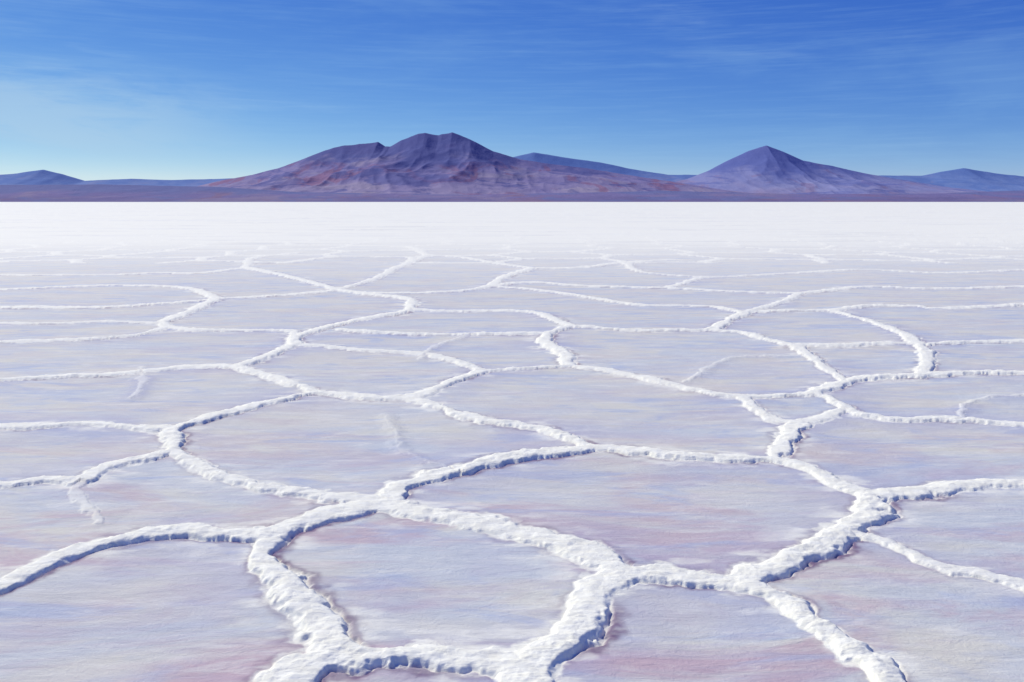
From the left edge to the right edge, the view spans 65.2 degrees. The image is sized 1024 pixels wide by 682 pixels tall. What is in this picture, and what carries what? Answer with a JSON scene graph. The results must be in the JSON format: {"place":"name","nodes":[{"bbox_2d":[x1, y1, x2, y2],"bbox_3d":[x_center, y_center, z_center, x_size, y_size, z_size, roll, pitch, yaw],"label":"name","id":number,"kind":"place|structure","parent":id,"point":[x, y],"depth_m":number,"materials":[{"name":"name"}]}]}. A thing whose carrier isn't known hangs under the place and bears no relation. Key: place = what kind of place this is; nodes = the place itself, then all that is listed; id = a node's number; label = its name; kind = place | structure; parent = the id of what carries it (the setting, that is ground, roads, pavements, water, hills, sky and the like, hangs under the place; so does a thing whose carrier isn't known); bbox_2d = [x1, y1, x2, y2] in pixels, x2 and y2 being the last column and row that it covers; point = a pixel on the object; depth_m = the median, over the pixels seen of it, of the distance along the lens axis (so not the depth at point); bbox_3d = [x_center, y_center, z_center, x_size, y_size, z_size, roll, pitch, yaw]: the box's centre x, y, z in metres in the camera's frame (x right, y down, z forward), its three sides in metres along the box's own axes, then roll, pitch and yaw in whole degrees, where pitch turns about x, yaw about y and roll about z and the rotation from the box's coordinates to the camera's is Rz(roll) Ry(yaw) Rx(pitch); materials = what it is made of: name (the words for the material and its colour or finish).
{"place":"outdoors","nodes":[
{"label":"outdoors","id":0,"kind":"place"},
{"bbox_2d":[200,132,746,194],"bbox_3d":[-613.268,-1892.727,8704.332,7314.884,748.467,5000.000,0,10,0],"label":"mountain","id":1,"kind":"structure","parent":0,"point":[451,163],"depth_m":7957.81,"materials":[{"name":"purple stone"}]},
{"bbox_2d":[0,202,1023,681],"bbox_3d":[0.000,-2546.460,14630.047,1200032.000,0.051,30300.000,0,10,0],"label":"salt flat","id":2,"kind":"structure","parent":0,"point":[510,440],"depth_m":5.39,"materials":[{"name":"white"}]},
{"bbox_2d":[0,184,1023,201],"bbox_3d":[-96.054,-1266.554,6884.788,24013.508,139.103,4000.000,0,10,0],"label":"foothills","id":3,"kind":"structure","parent":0,"point":[82,193],"depth_m":5805.72,"materials":[{"name":"stone"}]},
{"bbox_2d":[0,152,1023,191],"bbox_3d":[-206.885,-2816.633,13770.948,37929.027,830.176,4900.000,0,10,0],"label":"hills","id":4,"kind":"structure","parent":0,"point":[966,178],"depth_m":13447.98,"materials":[{"name":"stone"}]},
{"bbox_2d":[0,0,1023,180],"label":"sky","id":5,"kind":"structure","parent":0,"point":[90,89],"materials":[{"name":"blue"}]},
{"bbox_2d":[676,146,986,193],"bbox_3d":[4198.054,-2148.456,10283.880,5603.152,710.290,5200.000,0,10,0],"label":"mountain","id":6,"kind":"structure","parent":0,"point":[765,169],"depth_m":9534.49,"materials":[{"name":"purple stone"}]}
]}

